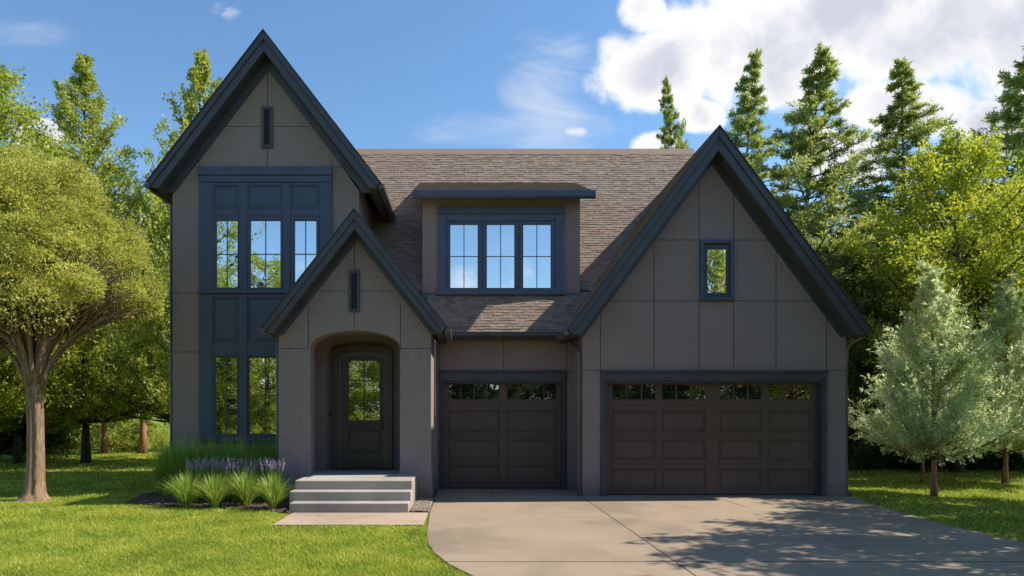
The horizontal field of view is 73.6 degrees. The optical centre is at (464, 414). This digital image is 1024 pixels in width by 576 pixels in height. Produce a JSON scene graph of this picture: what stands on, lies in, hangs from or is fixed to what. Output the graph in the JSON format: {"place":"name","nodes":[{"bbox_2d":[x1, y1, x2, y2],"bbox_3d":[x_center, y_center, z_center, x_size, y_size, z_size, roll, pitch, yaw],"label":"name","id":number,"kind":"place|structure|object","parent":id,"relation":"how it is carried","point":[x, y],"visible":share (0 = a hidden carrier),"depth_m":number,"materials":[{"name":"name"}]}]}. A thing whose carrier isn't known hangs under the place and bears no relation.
{"place":"outdoors","nodes":[
{"label":"outdoors","id":0,"kind":"place"},
{"bbox_2d":[0,417,1023,575],"bbox_3d":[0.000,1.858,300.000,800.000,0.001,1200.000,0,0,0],"label":"ground","id":1,"kind":"structure","parent":0,"point":[962,514],"depth_m":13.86,"materials":[{"name":"green plant"}]},
{"bbox_2d":[0,337,55,461],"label":"leafy tree","id":2,"kind":"object","parent":1,"relation":"on","point":[5,445],"visible":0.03,"depth_m":26.59,"materials":[{"name":"green plant"}]},
{"bbox_2d":[0,336,109,458],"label":"leafy tree","id":3,"kind":"object","parent":1,"relation":"on","point":[54,439],"visible":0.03,"depth_m":28.56,"materials":[{"name":"green plant"}]},
{"bbox_2d":[0,61,133,422],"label":"leafy tree","id":4,"kind":"object","parent":1,"relation":"on","point":[6,77],"visible":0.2,"depth_m":21.75,"materials":[{"name":"green plant"}]},
{"bbox_2d":[53,430,81,448],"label":"shrub","id":5,"kind":"object","parent":1,"relation":"on","point":[74,438],"visible":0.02,"depth_m":36.61,"materials":[{"name":"green plant"}]},
{"bbox_2d":[0,296,166,463],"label":"leafy tree","id":6,"kind":"object","parent":1,"relation":"on","point":[12,426],"visible":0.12,"depth_m":25.20,"materials":[{"name":"green plant"}]},
{"bbox_2d":[0,143,167,502],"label":"olive crowned tree","id":7,"kind":"object","parent":1,"relation":"on","point":[41,275],"visible":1,"depth_m":14.31,"materials":[{"name":"green plant"}]},
{"bbox_2d":[0,52,169,462],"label":"leafy tree","id":8,"kind":"object","parent":1,"relation":"on","point":[90,151],"visible":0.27,"depth_m":25.79,"materials":[{"name":"green plant"}]},
{"bbox_2d":[68,423,116,449],"bbox_3d":[-21.351,1.028,38.016,3.760,2.517,3.994,1,1,-16],"label":"shrub","id":9,"kind":"object","parent":1,"relation":"on","point":[92,445],"visible":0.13,"depth_m":37.42,"materials":[{"name":"green plant"}]},
{"bbox_2d":[68,268,128,452],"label":"leafy tree","id":10,"kind":"object","parent":1,"relation":"on","point":[103,447],"depth_m":33.38,"materials":[{"name":"green plant"}]},
{"bbox_2d":[90,409,161,450],"bbox_3d":[-18.187,0.821,36.390,3.760,3.147,3.994,0,0,0],"label":"shrub","id":11,"kind":"object","parent":1,"relation":"on","point":[122,430],"visible":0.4,"depth_m":35.71,"materials":[{"name":"green plant"}]},
{"bbox_2d":[93,181,169,453],"bbox_3d":[-15.437,-4.893,33.021,8.072,13.515,8.936,0,0,18],"label":"leafy tree","id":12,"kind":"object","parent":1,"relation":"on","point":[142,446],"visible":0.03,"depth_m":32.57,"materials":[{"name":"green plant"}]},
{"bbox_2d":[44,48,222,432],"bbox_3d":[-10.477,-6.108,26.282,10.522,15.942,11.663,0,0,-35],"label":"leafy tree","id":13,"kind":"object","parent":1,"relation":"on","point":[199,79],"visible":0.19,"depth_m":24.38,"materials":[{"name":"green plant"}]},
{"bbox_2d":[118,420,169,450],"bbox_3d":[-16.137,1.215,34.885,2.820,1.951,2.995,1,1,24],"label":"shrub","id":14,"kind":"object","parent":1,"relation":"on","point":[152,441],"visible":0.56,"depth_m":34.51,"materials":[{"name":"green plant"}]},
{"bbox_2d":[125,490,289,512],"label":"mulch","id":15,"kind":"object","parent":1,"relation":"on","point":[155,498],"visible":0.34,"depth_m":14.10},
{"bbox_2d":[141,440,181,496],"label":"ornamental grass","id":16,"kind":"object","parent":15,"relation":"on","point":[164,474],"depth_m":15.24,"materials":[{"name":"green plant"}]},
{"bbox_2d":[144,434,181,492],"bbox_3d":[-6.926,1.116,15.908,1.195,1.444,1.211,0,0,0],"label":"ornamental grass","id":17,"kind":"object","parent":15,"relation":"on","point":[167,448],"depth_m":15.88,"materials":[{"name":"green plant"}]},
{"bbox_2d":[157,438,200,495],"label":"ornamental grass","id":18,"kind":"object","parent":15,"relation":"on","point":[182,463],"depth_m":15.21,"materials":[{"name":"green plant"}]},
{"bbox_2d":[159,430,198,462],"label":"ornamental grass","id":19,"kind":"object","parent":15,"relation":"on","point":[183,440],"depth_m":15.88,"materials":[{"name":"green plant"}]},
{"bbox_2d":[157,469,207,506],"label":"ornamental grass","id":20,"kind":"object","parent":15,"relation":"on","point":[185,496],"depth_m":13.57,"materials":[{"name":"green plant"}]},
{"bbox_2d":[177,457,211,501],"bbox_3d":[-5.612,1.351,14.372,1.003,0.974,1.032,0,0,0],"label":"flowering plant","id":21,"kind":"object","parent":15,"relation":"on","point":[197,470],"visible":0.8,"depth_m":14.30,"materials":[{"name":"purple plant"}]},
{"bbox_2d":[171,438,219,480],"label":"ornamental grass","id":22,"kind":"object","parent":15,"relation":"on","point":[198,454],"depth_m":15.23,"materials":[{"name":"green plant"}]},
{"bbox_2d":[179,431,216,462],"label":"ornamental grass","id":23,"kind":"object","parent":15,"relation":"on","point":[194,444],"depth_m":15.84,"materials":[{"name":"green plant"}]},
{"bbox_2d":[188,442,232,484],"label":"ornamental grass","id":24,"kind":"object","parent":15,"relation":"on","point":[210,455],"depth_m":15.26,"materials":[{"name":"green plant"}]},
{"bbox_2d":[195,432,231,463],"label":"ornamental grass","id":25,"kind":"object","parent":15,"relation":"on","point":[212,447],"depth_m":15.86,"materials":[{"name":"green plant"}]},
{"bbox_2d":[188,472,239,507],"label":"ornamental grass","id":26,"kind":"object","parent":15,"relation":"on","point":[215,494],"depth_m":13.42,"materials":[{"name":"green plant"}]},
{"bbox_2d":[197,456,235,489],"bbox_3d":[-5.261,1.346,14.405,1.063,0.985,0.974,0,0,0],"label":"flowering plant","id":27,"kind":"object","parent":15,"relation":"on","point":[215,467],"visible":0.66,"depth_m":14.34,"materials":[{"name":"purple plant"}]},
{"bbox_2d":[201,441,243,493],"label":"ornamental grass","id":28,"kind":"object","parent":15,"relation":"on","point":[226,455],"depth_m":15.21,"materials":[{"name":"green plant"}]},
{"bbox_2d":[203,432,245,460],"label":"ornamental grass","id":29,"kind":"object","parent":15,"relation":"on","point":[225,446],"depth_m":15.84,"materials":[{"name":"green plant"}]},
{"bbox_2d":[221,456,248,502],"bbox_3d":[-4.831,1.348,14.317,0.973,0.980,1.047,0,0,0],"label":"flowering plant","id":30,"kind":"object","parent":15,"relation":"on","point":[231,495],"visible":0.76,"depth_m":14.24,"materials":[{"name":"green plant"}]},
{"bbox_2d":[216,438,260,480],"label":"ornamental grass","id":31,"kind":"object","parent":15,"relation":"on","point":[238,455],"depth_m":15.24,"materials":[{"name":"green plant"}]},
{"bbox_2d":[221,430,259,457],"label":"ornamental grass","id":32,"kind":"object","parent":15,"relation":"on","point":[242,445],"depth_m":15.81,"materials":[{"name":"green plant"}]},
{"bbox_2d":[217,470,268,506],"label":"ornamental grass","id":33,"kind":"object","parent":15,"relation":"on","point":[245,494],"depth_m":13.62,"materials":[{"name":"green plant"}]},
{"bbox_2d":[235,445,271,478],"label":"ornamental grass","id":34,"kind":"object","parent":15,"relation":"on","point":[256,455],"depth_m":15.23,"materials":[{"name":"green plant"}]},
{"bbox_2d":[245,456,269,501],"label":"flowering plant","id":35,"kind":"object","parent":15,"relation":"on","point":[256,467],"visible":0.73,"depth_m":14.24,"materials":[{"name":"plant"}]},
{"bbox_2d":[244,436,273,459],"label":"ornamental grass","id":36,"kind":"object","parent":15,"relation":"on","point":[255,449],"depth_m":15.83,"materials":[{"name":"green plant"}]},
{"bbox_2d":[252,442,275,481],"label":"ornamental grass","id":37,"kind":"object","parent":15,"relation":"on","point":[268,453],"depth_m":15.28,"materials":[{"name":"green plant"}]},
{"bbox_2d":[255,431,275,460],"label":"ornamental grass","id":38,"kind":"object","parent":15,"relation":"on","point":[270,446],"depth_m":15.83,"materials":[{"name":"green plant"}]},
{"bbox_2d":[249,472,295,508],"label":"ornamental grass","id":39,"kind":"object","parent":15,"relation":"on","point":[273,493],"depth_m":13.22,"materials":[{"name":"green plant"}]},
{"bbox_2d":[259,456,290,486],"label":"flowering plant","id":40,"kind":"object","parent":15,"relation":"on","point":[273,465],"visible":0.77,"depth_m":14.15,"materials":[{"name":"purple plant"}]},
{"bbox_2d":[272,513,427,525],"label":"walkway","id":41,"kind":"structure","parent":1,"relation":"on","point":[356,519],"depth_m":11.99,"materials":[{"name":"concrete"}]},
{"bbox_2d":[289,475,416,513],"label":"front steps","id":42,"kind":"structure","parent":1,"relation":"on","point":[354,494],"depth_m":13.20,"materials":[{"name":"concrete"}]},
{"bbox_2d":[144,29,872,497],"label":"house","id":43,"kind":"structure","parent":1,"relation":"on","point":[628,321],"depth_m":16.33,"materials":[{"name":"paint"}]},
{"bbox_2d":[213,216,238,289],"bbox_3d":[-5.766,-3.904,16.460,0.616,1.777,0.033,0,0,0],"label":"window","id":44,"kind":"structure","parent":43,"relation":"in","point":[225,228],"depth_m":16.47,"materials":[{"name":"clear glass"}]},
{"bbox_2d":[213,356,238,435],"bbox_3d":[-5.766,-0.453,16.460,0.616,1.934,0.033,0,0,0],"label":"window","id":45,"kind":"structure","parent":43,"relation":"in","point":[225,368],"depth_m":16.47,"materials":[{"name":"clear glass"}]},
{"bbox_2d":[248,356,275,435],"bbox_3d":[-4.817,-0.453,16.460,0.846,1.934,0.033,0,0,0],"label":"window","id":46,"kind":"structure","parent":43,"relation":"in","point":[261,369],"depth_m":16.47,"materials":[{"name":"clear glass"}]},
{"bbox_2d":[248,216,282,289],"bbox_3d":[-4.817,-3.904,16.460,0.846,1.777,0.033,0,0,0],"label":"window","id":47,"kind":"structure","parent":43,"relation":"in","point":[265,233],"depth_m":16.47,"materials":[{"name":"clear glass"}]},
{"bbox_2d":[291,216,319,286],"bbox_3d":[-3.856,-3.904,16.460,0.689,1.777,0.033,0,0,0],"label":"window","id":48,"kind":"structure","parent":43,"relation":"in","point":[305,230],"depth_m":16.47,"materials":[{"name":"clear glass"}]},
{"bbox_2d":[341,355,384,467],"bbox_3d":[-2.433,-0.075,16.325,1.045,2.710,0.149,0,0,0],"label":"front door","id":49,"kind":"structure","parent":43,"relation":"in","point":[362,376],"depth_m":16.32,"materials":[{"name":"paint"}]},
{"bbox_2d":[447,221,481,288],"bbox_3d":[-0.016,-4.027,17.233,0.892,1.727,0.029,0,0,0],"label":"window","id":50,"kind":"structure","parent":43,"relation":"in","point":[464,238],"depth_m":17.24,"materials":[{"name":"clear glass"}]},
{"bbox_2d":[483,221,518,288],"bbox_3d":[0.898,-4.027,17.233,0.911,1.727,0.029,0,0,0],"label":"window","id":51,"kind":"structure","parent":43,"relation":"in","point":[500,238],"depth_m":17.24,"materials":[{"name":"glass"}]},
{"bbox_2d":[445,383,560,488],"bbox_3d":[0.941,0.498,17.078,2.992,2.679,0.084,0,0,0],"label":"garage door","id":52,"kind":"structure","parent":43,"relation":"in","point":[498,435],"depth_m":17.06,"materials":[{"name":"brown wood"}]},
{"bbox_2d":[519,221,554,288],"bbox_3d":[1.819,-4.027,17.233,0.905,1.727,0.029,0,0,0],"label":"window","id":53,"kind":"structure","parent":43,"relation":"in","point":[536,238],"depth_m":17.24,"materials":[{"name":"glass"}]},
{"bbox_2d":[607,383,818,494],"bbox_3d":[5.661,0.532,15.678,4.958,2.609,0.084,0,0,0],"label":"garage door","id":54,"kind":"structure","parent":43,"relation":"in","point":[663,438],"depth_m":15.65,"materials":[{"name":"brown wood"}]},
{"bbox_2d":[704,244,728,296],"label":"window","id":55,"kind":"structure","parent":43,"relation":"in","point":[716,256],"depth_m":15.47,"materials":[{"name":"glass"}]},
{"bbox_2d":[655,74,691,148],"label":"conifer tree","id":56,"kind":"object","parent":1,"relation":"on","point":[667,140],"visible":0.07,"depth_m":30.86,"materials":[{"name":"green plant"}]},
{"bbox_2d":[725,47,829,235],"bbox_3d":[12.025,-7.064,29.204,9.766,17.854,9.773,0,0,-8],"label":"conifer tree","id":57,"kind":"object","parent":1,"relation":"on","point":[745,124],"visible":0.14,"depth_m":29.45,"materials":[{"name":"green plant"}]},
{"bbox_2d":[753,41,943,383],"bbox_3d":[13.467,-6.230,28.568,12.684,16.178,13.336,0,0,0],"label":"conifer tree","id":58,"kind":"object","parent":1,"relation":"on","point":[802,144],"visible":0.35,"depth_m":25.79,"materials":[{"name":"green plant"}]},
{"bbox_2d":[823,238,923,466],"bbox_3d":[14.571,-2.044,24.696,6.240,8.285,6.970,0,0,-20],"label":"leafy tree","id":59,"kind":"object","parent":1,"relation":"on","point":[855,366],"visible":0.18,"depth_m":23.10,"materials":[{"name":"green plant"}]},
{"bbox_2d":[848,391,904,471],"bbox_3d":[13.797,0.679,23.450,4.291,3.206,3.403,0,0,-39],"label":"shrub","id":60,"kind":"object","parent":1,"relation":"on","point":[867,461],"visible":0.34,"depth_m":22.70,"materials":[{"name":"green plant"}]},
{"bbox_2d":[851,410,945,470],"bbox_3d":[15.174,0.792,23.953,3.742,2.876,4.716,0,0,1],"label":"shrub","id":61,"kind":"object","parent":1,"relation":"on","point":[910,465],"visible":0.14,"depth_m":22.81,"materials":[{"name":"green plant"}]},
{"bbox_2d":[811,56,1021,384],"bbox_3d":[16.719,-6.047,27.512,12.186,15.812,12.272,0,0,26],"label":"conifer tree","id":62,"kind":"object","parent":1,"relation":"on","point":[906,96],"visible":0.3,"depth_m":26.42,"materials":[{"name":"green plant"}]},
{"bbox_2d":[849,269,986,397],"bbox_3d":[17.062,-1.846,26.016,6.944,7.873,6.270,0,0,-38],"label":"leafy tree","id":63,"kind":"object","parent":1,"relation":"on","point":[885,316],"depth_m":24.16,"materials":[{"name":"green plant"}]},
{"bbox_2d":[865,326,981,482],"bbox_3d":[12.638,-0.436,18.677,2.875,4.592,2.830,0,0,-40],"label":"silvery tree","id":64,"kind":"object","parent":1,"relation":"on","point":[923,479],"visible":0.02,"depth_m":18.70,"materials":[{"name":"green plant"}]},
{"bbox_2d":[831,125,1023,472],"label":"leafy tree","id":65,"kind":"object","parent":1,"relation":"on","point":[963,185],"visible":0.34,"depth_m":20.93,"materials":[{"name":"green plant"}]},
{"bbox_2d":[848,259,1023,495],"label":"silvery tree","id":66,"kind":"object","parent":1,"relation":"on","point":[917,433],"visible":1,"depth_m":15.36,"materials":[{"name":"green plant"}]},
{"bbox_2d":[875,46,1023,260],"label":"conifer tree","id":67,"kind":"object","parent":1,"relation":"on","point":[1014,141],"visible":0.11,"depth_m":26.82,"materials":[{"name":"green plant"}]},
{"bbox_2d":[926,449,1023,470],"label":"shrub","id":68,"kind":"object","parent":1,"relation":"on","point":[983,465],"visible":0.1,"depth_m":22.82,"materials":[{"name":"green plant"}]},
{"bbox_2d":[941,271,1023,483],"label":"silvery tree","id":69,"kind":"object","parent":1,"relation":"on","point":[1007,309],"visible":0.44,"depth_m":18.23,"materials":[{"name":"green plant"}]},
{"bbox_2d":[943,451,1023,471],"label":"shrub","id":70,"kind":"object","parent":1,"relation":"on","point":[1014,464],"visible":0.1,"depth_m":22.60,"materials":[{"name":"green plant"}]},
{"bbox_2d":[945,174,1023,377],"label":"leafy tree","id":71,"kind":"object","parent":1,"relation":"on","point":[977,295],"visible":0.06,"depth_m":22.48,"materials":[{"name":"green plant"}]},
{"bbox_2d":[1003,230,1023,271],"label":"leafy tree","id":72,"kind":"object","parent":1,"relation":"on","point":[1019,261],"visible":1,"depth_m":14.35,"materials":[{"name":"green plant"}]},
{"label":"gravel bed","id":73,"kind":"structure","parent":1,"relation":"on","visible":0},
{"bbox_2d":[409,497,433,512],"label":"gravel","id":74,"kind":"structure","parent":73,"relation":"on","point":[421,505],"depth_m":13.61,"materials":[{"name":"beige gravel"}]},
{"bbox_2d":[0,0,1023,257],"label":"sky","id":75,"kind":"structure","parent":0,"point":[390,74],"materials":[{"name":"blue"}]},
{"bbox_2d":[427,489,1023,575],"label":"driveway","id":76,"kind":"structure","parent":0,"point":[521,525],"depth_m":10.25,"materials":[{"name":"concrete"}]}
]}

